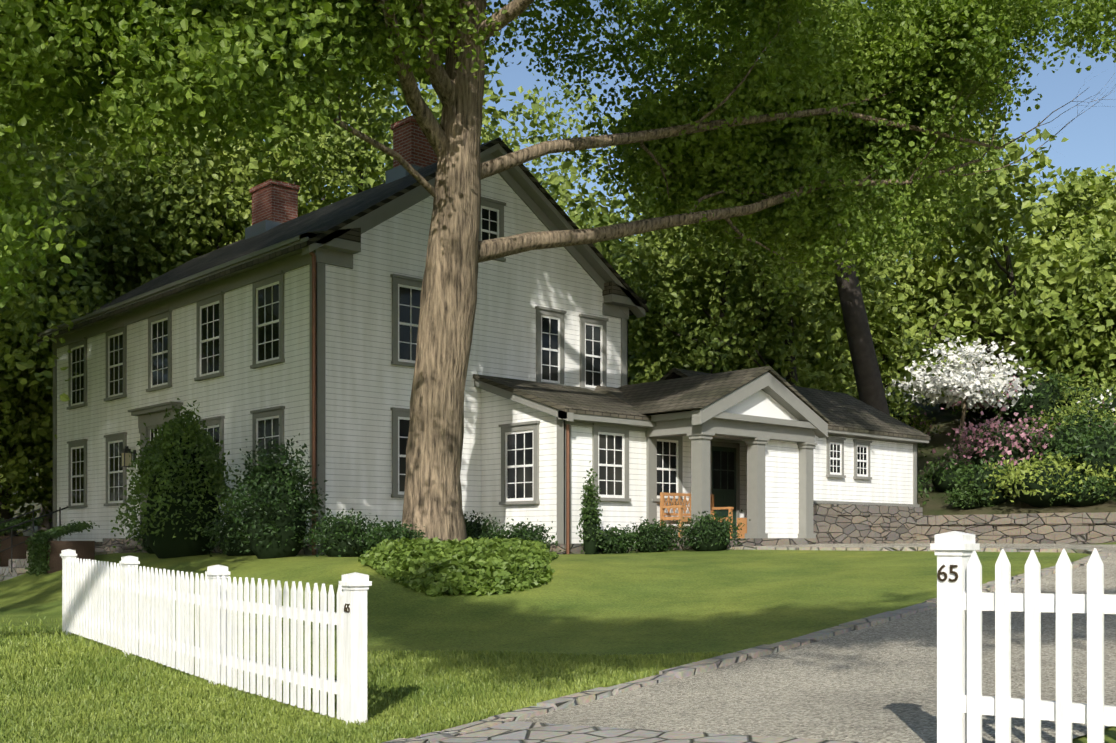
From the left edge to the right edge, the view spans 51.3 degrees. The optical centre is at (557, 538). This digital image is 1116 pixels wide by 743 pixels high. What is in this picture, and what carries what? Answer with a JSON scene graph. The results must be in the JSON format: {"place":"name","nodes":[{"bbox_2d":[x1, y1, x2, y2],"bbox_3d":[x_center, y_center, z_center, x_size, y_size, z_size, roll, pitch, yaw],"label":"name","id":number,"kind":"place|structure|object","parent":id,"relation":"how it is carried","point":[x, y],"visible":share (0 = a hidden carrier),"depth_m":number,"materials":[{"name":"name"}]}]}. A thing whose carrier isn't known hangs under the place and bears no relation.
{"place":"outdoors","nodes":[
{"label":"outdoors","id":0,"kind":"place"},
{"bbox_2d":[0,615,734,742],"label":"lawn grass","id":1,"kind":"structure","parent":0,"point":[109,699],"depth_m":8.94,"materials":[{"name":"green plant"}]},
{"bbox_2d":[0,342,1115,742],"bbox_3d":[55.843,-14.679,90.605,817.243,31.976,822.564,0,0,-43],"label":"ground","id":2,"kind":"structure","parent":0,"point":[668,602],"depth_m":14.50,"materials":[{"name":"green plant"}]},
{"bbox_2d":[0,109,69,417],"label":"tree","id":3,"kind":"object","parent":2,"relation":"on","point":[31,193],"depth_m":38.74,"materials":[{"name":"green plant"}]},
{"bbox_2d":[2,123,74,535],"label":"forest tree","id":4,"kind":"object","parent":2,"relation":"on","point":[29,128],"depth_m":37.09,"materials":[{"name":"green plant"}]},
{"bbox_2d":[30,133,51,540],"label":"forest tree","id":5,"kind":"object","parent":2,"relation":"on","point":[46,523],"depth_m":59.47,"materials":[{"name":"green plant"}]},
{"bbox_2d":[0,516,96,575],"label":"hedge","id":6,"kind":"object","parent":2,"relation":"on","point":[44,556],"visible":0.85,"depth_m":22.68,"materials":[{"name":"green plant"}]},
{"bbox_2d":[0,196,100,531],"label":"forest tree","id":7,"kind":"object","parent":2,"relation":"on","point":[3,498],"visible":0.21,"depth_m":32.42,"materials":[{"name":"green plant"}]},
{"bbox_2d":[0,201,106,535],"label":"forest tree","id":8,"kind":"object","parent":2,"relation":"on","point":[9,473],"visible":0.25,"depth_m":32.19,"materials":[{"name":"green plant"}]},
{"bbox_2d":[0,90,111,412],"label":"tree","id":9,"kind":"object","parent":2,"relation":"on","point":[20,311],"visible":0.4,"depth_m":25.78,"materials":[{"name":"green plant"}]},
{"bbox_2d":[0,507,117,581],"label":"stone steps","id":10,"kind":"structure","parent":2,"relation":"on","point":[16,567],"depth_m":23.47,"materials":[{"name":"grey stone"}]},
{"bbox_2d":[0,211,133,517],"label":"forest tree","id":11,"kind":"object","parent":2,"relation":"on","point":[68,267],"visible":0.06,"depth_m":32.11,"materials":[{"name":"green plant"}]},
{"bbox_2d":[0,115,208,540],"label":"forest tree","id":12,"kind":"object","parent":2,"relation":"on","point":[112,215],"visible":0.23,"depth_m":33.66,"materials":[{"name":"green plant"}]},
{"bbox_2d":[0,39,278,494],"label":"forest tree","id":13,"kind":"object","parent":2,"relation":"on","point":[205,241],"visible":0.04,"depth_m":35.22,"materials":[{"name":"green plant"}]},
{"bbox_2d":[128,518,154,553],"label":"bush","id":14,"kind":"object","parent":2,"relation":"on","point":[145,546],"visible":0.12,"depth_m":23.04,"materials":[{"name":"green plant"}]},
{"bbox_2d":[1,33,302,494],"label":"forest tree","id":15,"kind":"object","parent":2,"relation":"on","point":[252,164],"depth_m":36.59,"materials":[{"name":"green plant"}]},
{"bbox_2d":[98,398,242,558],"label":"conical yew","id":16,"kind":"object","parent":2,"relation":"on","point":[184,483],"visible":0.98,"depth_m":21.11,"materials":[{"name":"green plant"}]},
{"bbox_2d":[42,61,311,328],"bbox_3d":[-12.858,-7.592,37.558,9.256,16.340,9.340,0,0,-43],"label":"forest tree","id":17,"kind":"object","parent":2,"relation":"on","point":[189,221],"visible":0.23,"depth_m":34.85,"materials":[{"name":"green plant"}]},
{"bbox_2d":[2,65,392,305],"bbox_3d":[-11.054,-7.712,36.919,10.591,16.564,11.455,0,0,15],"label":"forest tree","id":18,"kind":"object","parent":2,"relation":"on","point":[183,168],"visible":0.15,"depth_m":35.88,"materials":[{"name":"green plant"}]},
{"bbox_2d":[60,549,371,723],"bbox_3d":[-3.658,0.891,10.943,0.162,1.536,8.134,0,0,-36],"label":"picket fence","id":19,"kind":"object","parent":2,"relation":"on","point":[87,584],"visible":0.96,"depth_m":9.48,"materials":[{"name":"paint"}]},
{"bbox_2d":[344,604,349,612],"bbox_3d":[-1.391,0.456,7.656,0.008,0.060,0.076,0,0,-35],"label":"house number","id":20,"kind":"object","parent":19,"relation":"attached to","point":[345,607],"visible":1,"depth_m":7.65,"materials":[{"name":"black metal"}]},
{"bbox_2d":[192,506,254,556],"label":"bush","id":21,"kind":"object","parent":2,"relation":"on","point":[229,544],"visible":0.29,"depth_m":20.25,"materials":[{"name":"green plant"}]},
{"bbox_2d":[38,56,438,305],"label":"forest tree","id":22,"kind":"object","parent":2,"relation":"on","point":[383,135],"visible":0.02,"depth_m":41.31,"materials":[{"name":"green plant"}]},
{"bbox_2d":[215,425,330,558],"bbox_3d":[-4.642,-0.709,19.233,1.834,2.397,2.002,0,0,16],"label":"bush","id":23,"kind":"object","parent":2,"relation":"on","point":[277,504],"visible":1,"depth_m":18.91,"materials":[{"name":"green plant"}]},
{"bbox_2d":[163,44,395,260],"bbox_3d":[-9.695,-10.607,42.389,14.357,22.114,14.935,0,0,-43],"label":"forest tree","id":24,"kind":"object","parent":2,"relation":"on","point":[237,178],"visible":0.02,"depth_m":39.32,"materials":[{"name":"green plant"}]},
{"bbox_2d":[301,508,380,556],"bbox_3d":[-3.443,-0.058,18.822,1.541,0.901,1.467,0,0,-5],"label":"boxwood","id":25,"kind":"object","parent":2,"relation":"on","point":[337,538],"visible":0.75,"depth_m":18.51,"materials":[{"name":"green plant"}]},
{"bbox_2d":[36,116,647,554],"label":"house","id":26,"kind":"structure","parent":2,"relation":"on","point":[282,320],"depth_m":23.67,"materials":[{"name":"white"}]},
{"bbox_2d":[308,106,408,201],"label":"forest tree","id":27,"kind":"object","parent":2,"relation":"on","point":[389,132],"depth_m":64.33,"materials":[{"name":"green plant"}]},
{"bbox_2d":[164,50,572,236],"bbox_3d":[-6.986,-9.881,41.049,15.825,20.655,15.274,0,0,-43],"label":"forest tree","id":28,"kind":"object","parent":2,"relation":"on","point":[387,112],"depth_m":39.60,"materials":[{"name":"green plant"}]},
{"bbox_2d":[263,115,490,211],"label":"forest tree","id":29,"kind":"object","parent":2,"relation":"on","point":[380,165],"depth_m":56.30,"materials":[{"name":"green plant"}]},
{"bbox_2d":[352,520,425,553],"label":"bush","id":30,"kind":"object","parent":2,"relation":"on","point":[389,532],"visible":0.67,"depth_m":17.89,"materials":[{"name":"green plant"}]},
{"bbox_2d":[303,87,551,206],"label":"forest tree","id":31,"kind":"object","parent":2,"relation":"on","point":[504,136],"visible":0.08,"depth_m":57.88,"materials":[{"name":"green plant"}]},
{"bbox_2d":[288,42,616,228],"bbox_3d":[-4.588,-7.872,43.169,12.465,16.719,14.229,0,0,-43],"label":"forest tree","id":32,"kind":"object","parent":2,"relation":"on","point":[584,206],"visible":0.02,"depth_m":39.76,"materials":[{"name":"green plant"}]},
{"bbox_2d":[358,536,558,596],"bbox_3d":[-1.470,0.346,17.092,2.917,0.784,5.504,0,0,2],"label":"ground cover","id":33,"kind":"object","parent":2,"relation":"on","point":[452,566],"visible":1,"depth_m":15.51,"materials":[{"name":"green plant"}]},
{"bbox_2d":[464,510,511,538],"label":"bush","id":34,"kind":"object","parent":2,"relation":"on","point":[478,529],"visible":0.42,"depth_m":21.03,"materials":[{"name":"green plant"}]},
{"bbox_2d":[491,518,560,550],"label":"bush","id":35,"kind":"object","parent":2,"relation":"on","point":[524,532],"visible":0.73,"depth_m":21.09,"materials":[{"name":"green plant"}]},
{"bbox_2d":[0,0,1115,540],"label":"maple tree","id":36,"kind":"object","parent":2,"relation":"on","point":[898,82],"visible":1,"depth_m":20.90,"materials":[{"name":"green plant"}]},
{"bbox_2d":[523,142,595,206],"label":"forest tree","id":37,"kind":"object","parent":2,"relation":"on","point":[551,160],"depth_m":62.63,"materials":[{"name":"green plant"}]},
{"bbox_2d":[576,461,603,553],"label":"shrub","id":38,"kind":"object","parent":2,"relation":"on","point":[590,518],"visible":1,"depth_m":21.20,"materials":[{"name":"green plant"}]},
{"bbox_2d":[512,71,704,364],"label":"forest tree","id":39,"kind":"object","parent":2,"relation":"on","point":[557,115],"visible":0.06,"depth_m":57.42,"materials":[{"name":"green plant"}]},
{"bbox_2d":[561,205,655,382],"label":"forest tree","id":40,"kind":"object","parent":2,"relation":"on","point":[607,219],"visible":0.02,"depth_m":46.94,"materials":[{"name":"green plant"}]},
{"bbox_2d":[596,524,643,553],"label":"bush","id":41,"kind":"object","parent":2,"relation":"on","point":[619,542],"visible":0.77,"depth_m":21.61,"materials":[{"name":"green plant"}]},
{"bbox_2d":[537,164,726,382],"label":"forest tree","id":42,"kind":"object","parent":2,"relation":"on","point":[559,191],"visible":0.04,"depth_m":48.05,"materials":[{"name":"green plant"}]},
{"bbox_2d":[435,721,866,742],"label":"flagstone apron","id":43,"kind":"object","parent":2,"relation":"on","point":[518,732],"visible":0.88,"depth_m":6.58,"materials":[{"name":"grey stone"}]},
{"bbox_2d":[622,517,686,552],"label":"bush","id":44,"kind":"object","parent":2,"relation":"on","point":[651,537],"visible":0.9,"depth_m":21.96,"materials":[{"name":"green plant"}]},
{"bbox_2d":[610,49,737,267],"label":"forest tree","id":45,"kind":"object","parent":2,"relation":"on","point":[624,86],"visible":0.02,"depth_m":60.82,"materials":[{"name":"green plant"}]},
{"bbox_2d":[473,366,929,553],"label":"wing","id":46,"kind":"structure","parent":2,"relation":"on","point":[774,455],"depth_m":23.39,"materials":[{"name":"white wood"}]},
{"bbox_2d":[660,492,733,537],"bbox_3d":[2.832,-0.471,23.617,1.620,0.920,0.580,0,0,-43],"label":"chair","id":47,"kind":"object","parent":46,"relation":"on","point":[680,514],"visible":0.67,"depth_m":23.48,"materials":[{"name":"brown wood"}]},
{"bbox_2d":[737,518,746,537],"bbox_3d":[3.967,-0.224,23.927,0.400,0.425,0.400,0,0,-43],"label":"porch planter","id":48,"kind":"object","parent":46,"relation":"on","point":[743,531],"visible":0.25,"depth_m":23.83,"materials":[{"name":"brown wood"}]},
{"bbox_2d":[665,508,754,550],"bbox_3d":[2.816,-0.145,21.850,1.408,0.936,1.561,0,0,-43],"label":"boxwood","id":49,"kind":"object","parent":2,"relation":"on","point":[708,534],"visible":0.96,"depth_m":21.54,"materials":[{"name":"green plant"}]},
{"bbox_2d":[599,206,850,391],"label":"forest tree","id":50,"kind":"object","parent":2,"relation":"on","point":[644,267],"visible":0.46,"depth_m":34.92,"materials":[{"name":"green plant"}]},
{"bbox_2d":[577,0,889,415],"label":"leaning oak","id":51,"kind":"object","parent":2,"relation":"on","point":[869,384],"depth_m":32.71,"materials":[{"name":"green plant"}]},
{"bbox_2d":[382,546,1111,742],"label":"driveway kerb stones","id":52,"kind":"object","parent":2,"relation":"on","point":[598,693],"visible":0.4,"depth_m":9.62,"materials":[{"name":"grey stone"}]},
{"bbox_2d":[628,151,914,396],"bbox_3d":[6.609,-8.290,38.425,10.031,13.511,13.114,0,0,24],"label":"forest tree","id":53,"kind":"object","parent":2,"relation":"on","point":[633,370],"visible":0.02,"depth_m":38.31,"materials":[{"name":"green plant"}]},
{"bbox_2d":[610,21,952,399],"bbox_3d":[7.633,-11.660,41.611,12.297,19.145,12.822,0,0,12],"label":"forest tree","id":54,"kind":"object","parent":2,"relation":"on","point":[885,274],"visible":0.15,"depth_m":37.80,"materials":[{"name":"green plant"}]},
{"bbox_2d":[616,146,964,422],"bbox_3d":[7.086,-7.764,38.075,10.546,12.839,10.017,0,0,-12],"label":"forest tree","id":55,"kind":"object","parent":2,"relation":"on","point":[732,320],"visible":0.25,"depth_m":35.13,"materials":[{"name":"green plant"}]},
{"bbox_2d":[520,543,1115,742],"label":"driveway gravel","id":56,"kind":"structure","parent":2,"relation":"on","point":[877,683],"depth_m":7.90,"materials":[{"name":"grey gravel"}]},
{"bbox_2d":[884,386,918,420],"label":"hill shrub","id":57,"kind":"object","parent":2,"relation":"on","point":[897,402],"visible":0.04,"depth_m":41.45,"materials":[{"name":"green plant"}]},
{"bbox_2d":[888,396,931,427],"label":"hill shrub","id":58,"kind":"object","parent":2,"relation":"on","point":[912,409],"visible":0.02,"depth_m":40.77,"materials":[{"name":"green plant"}]},
{"bbox_2d":[888,397,940,434],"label":"hill shrub","id":59,"kind":"object","parent":2,"relation":"on","point":[900,416],"visible":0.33,"depth_m":40.37,"materials":[{"name":"green plant"}]},
{"bbox_2d":[893,407,938,437],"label":"hill shrub","id":60,"kind":"object","parent":2,"relation":"on","point":[919,426],"visible":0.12,"depth_m":40.78,"materials":[{"name":"green plant"}]},
{"bbox_2d":[814,113,1023,401],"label":"forest tree","id":61,"kind":"object","parent":2,"relation":"on","point":[932,265],"visible":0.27,"depth_m":40.76,"materials":[{"name":"green plant"}]},
{"bbox_2d":[918,470,932,505],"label":"hill shrub","id":62,"kind":"object","parent":2,"relation":"on","point":[921,487],"visible":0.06,"depth_m":31.42,"materials":[{"name":"green plant"}]},
{"bbox_2d":[837,124,1036,410],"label":"forest tree","id":63,"kind":"object","parent":2,"relation":"on","point":[951,243],"depth_m":45.40,"materials":[{"name":"green plant"}]},
{"bbox_2d":[918,453,978,491],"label":"hill shrub","id":64,"kind":"object","parent":2,"relation":"on","point":[937,474],"visible":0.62,"depth_m":32.16,"materials":[{"name":"green plant"}]},
{"bbox_2d":[894,109,1028,311],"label":"forest tree","id":65,"kind":"object","parent":2,"relation":"on","point":[986,137],"depth_m":57.59,"materials":[{"name":"green plant"}]},
{"bbox_2d":[885,335,1045,447],"bbox_3d":[13.191,-4.543,37.405,4.129,3.882,5.030,0,0,-43],"label":"flowering dogwood","id":66,"kind":"object","parent":2,"relation":"on","point":[968,381],"visible":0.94,"depth_m":37.02,"materials":[{"name":"white plant"}]},
{"bbox_2d":[943,485,999,509],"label":"shrub","id":67,"kind":"object","parent":2,"relation":"on","point":[960,499],"visible":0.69,"depth_m":29.82,"materials":[{"name":"green plant"}]},
{"bbox_2d":[957,406,991,418],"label":"hill shrub","id":68,"kind":"object","parent":2,"relation":"on","point":[977,415],"visible":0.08,"depth_m":42.26,"materials":[{"name":"green plant"}]},
{"bbox_2d":[938,362,1030,418],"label":"hill shrub","id":69,"kind":"object","parent":2,"relation":"on","point":[986,411],"visible":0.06,"depth_m":42.23,"materials":[{"name":"green plant"}]},
{"bbox_2d":[938,456,1033,506],"bbox_3d":[11.180,-1.468,30.048,2.061,1.407,1.841,0,0,-20],"label":"hill shrub","id":70,"kind":"object","parent":2,"relation":"on","point":[978,478],"visible":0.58,"depth_m":29.69,"materials":[{"name":"green plant"}]},
{"bbox_2d":[941,366,1041,421],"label":"redbud","id":71,"kind":"object","parent":2,"relation":"on","point":[980,405],"visible":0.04,"depth_m":40.29,"materials":[{"name":"green plant"}]},
{"bbox_2d":[927,405,1060,472],"bbox_3d":[12.392,-2.617,32.381,4.070,2.184,4.318,0,0,-43],"label":"pink azalea","id":72,"kind":"object","parent":2,"relation":"on","point":[1006,443],"visible":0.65,"depth_m":31.77,"materials":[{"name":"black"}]},
{"bbox_2d":[983,454,1034,494],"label":"hill shrub","id":73,"kind":"object","parent":2,"relation":"on","point":[1007,464],"visible":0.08,"depth_m":30.52,"materials":[{"name":"green plant"}]},
{"bbox_2d":[903,121,1115,422],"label":"forest tree","id":74,"kind":"object","parent":2,"relation":"on","point":[1039,307],"visible":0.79,"depth_m":39.27,"materials":[{"name":"green plant"}]},
{"bbox_2d":[915,512,1115,543],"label":"stone retaining wall","id":75,"kind":"structure","parent":2,"relation":"on","point":[1058,528],"depth_m":27.90,"materials":[{"name":"beige stone"}]},
{"bbox_2d":[930,531,1115,742],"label":"picket fence","id":76,"kind":"object","parent":2,"relation":"on","point":[964,601],"visible":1,"depth_m":5.14,"materials":[{"name":"paint"}]},
{"bbox_2d":[937,565,957,581],"bbox_3d":[1.783,0.156,5.317,0.098,0.077,0.008,0,0,44],"label":"house number","id":77,"kind":"object","parent":76,"relation":"attached to","point":[939,573],"visible":1,"depth_m":5.32,"materials":[{"name":"brown metal"}]},
{"bbox_2d":[970,449,1114,506],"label":"hill shrub","id":78,"kind":"object","parent":2,"relation":"on","point":[1027,481],"visible":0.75,"depth_m":28.23,"materials":[{"name":"green plant"}]},
{"bbox_2d":[992,361,1095,425],"bbox_3d":[16.025,-4.811,38.892,3.894,2.311,3.757,0,0,-43],"label":"hill shrub","id":79,"kind":"object","parent":2,"relation":"on","point":[1042,392],"visible":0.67,"depth_m":38.41,"materials":[{"name":"green plant"}]},
{"bbox_2d":[976,166,1115,358],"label":"forest tree","id":80,"kind":"object","parent":2,"relation":"on","point":[1069,216],"visible":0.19,"depth_m":45.57,"materials":[{"name":"green plant"}]},
{"bbox_2d":[1031,449,1073,465],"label":"hill shrub","id":81,"kind":"object","parent":2,"relation":"on","point":[1058,459],"visible":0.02,"depth_m":29.79,"materials":[{"name":"green plant"}]},
{"bbox_2d":[1017,360,1099,384],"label":"hill shrub","id":82,"kind":"object","parent":2,"relation":"on","point":[1066,367],"visible":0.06,"depth_m":41.65,"materials":[{"name":"green plant"}]},
{"bbox_2d":[1010,402,1111,458],"bbox_3d":[14.275,-2.912,32.650,3.222,1.912,3.338,0,0,25],"label":"hill shrub","id":83,"kind":"object","parent":2,"relation":"on","point":[1056,411],"visible":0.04,"depth_m":32.32,"materials":[{"name":"green plant"}]},
{"bbox_2d":[1012,164,1115,253],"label":"forest tree","id":84,"kind":"object","parent":2,"relation":"on","point":[1113,181],"depth_m":61.42,"materials":[{"name":"green plant"}]},
{"bbox_2d":[1020,233,1115,395],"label":"forest tree","id":85,"kind":"object","parent":2,"relation":"on","point":[1098,363],"visible":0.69,"depth_m":39.46,"materials":[{"name":"green plant"}]},
{"bbox_2d":[1032,372,1103,387],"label":"hill shrub","id":86,"kind":"object","parent":2,"relation":"on","point":[1079,377],"visible":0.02,"depth_m":40.42,"materials":[{"name":"green plant"}]},
{"bbox_2d":[1023,405,1115,461],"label":"hill shrub","id":87,"kind":"object","parent":2,"relation":"on","point":[1062,429],"visible":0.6,"depth_m":30.81,"materials":[{"name":"green plant"}]},
{"bbox_2d":[1026,393,1115,458],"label":"hill shrub","id":88,"kind":"object","parent":2,"relation":"on","point":[1084,412],"visible":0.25,"depth_m":31.80,"materials":[{"name":"green plant"}]},
{"bbox_2d":[1034,411,1115,486],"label":"hill shrub","id":89,"kind":"object","parent":2,"relation":"on","point":[1101,446],"visible":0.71,"depth_m":28.55,"materials":[{"name":"green plant"}]},
{"bbox_2d":[1040,176,1115,239],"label":"forest tree","id":90,"kind":"object","parent":2,"relation":"on","point":[1109,192],"visible":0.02,"depth_m":59.08,"materials":[{"name":"green plant"}]},
{"bbox_2d":[1042,471,1115,506],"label":"shrub","id":91,"kind":"object","parent":2,"relation":"on","point":[1085,499],"visible":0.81,"depth_m":27.62,"materials":[{"name":"green plant"}]},
{"bbox_2d":[1049,374,1115,414],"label":"hill shrub","id":92,"kind":"object","parent":2,"relation":"on","point":[1082,391],"visible":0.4,"depth_m":37.92,"materials":[{"name":"green plant"}]},
{"bbox_2d":[1059,390,1115,414],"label":"hill shrub","id":93,"kind":"object","parent":2,"relation":"on","point":[1089,391],"visible":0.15,"depth_m":36.41,"materials":[{"name":"green plant"}]},
{"bbox_2d":[1077,385,1115,418],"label":"hill shrub","id":94,"kind":"object","parent":2,"relation":"on","point":[1111,405],"visible":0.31,"depth_m":34.26,"materials":[{"name":"green plant"}]},
{"bbox_2d":[1090,421,1114,434],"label":"hill shrub","id":95,"kind":"object","parent":2,"relation":"on","point":[1104,426],"visible":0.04,"depth_m":30.54,"materials":[{"name":"green plant"}]},
{"bbox_2d":[1099,464,1115,484],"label":"hill shrub","id":96,"kind":"object","parent":2,"relation":"on","point":[1114,467],"visible":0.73,"depth_m":27.01,"materials":[{"name":"green plant"}]},
{"bbox_2d":[101,0,1115,283],"label":"sky","id":97,"kind":"structure","parent":0,"point":[1091,135],"materials":[{"name":"blue"}]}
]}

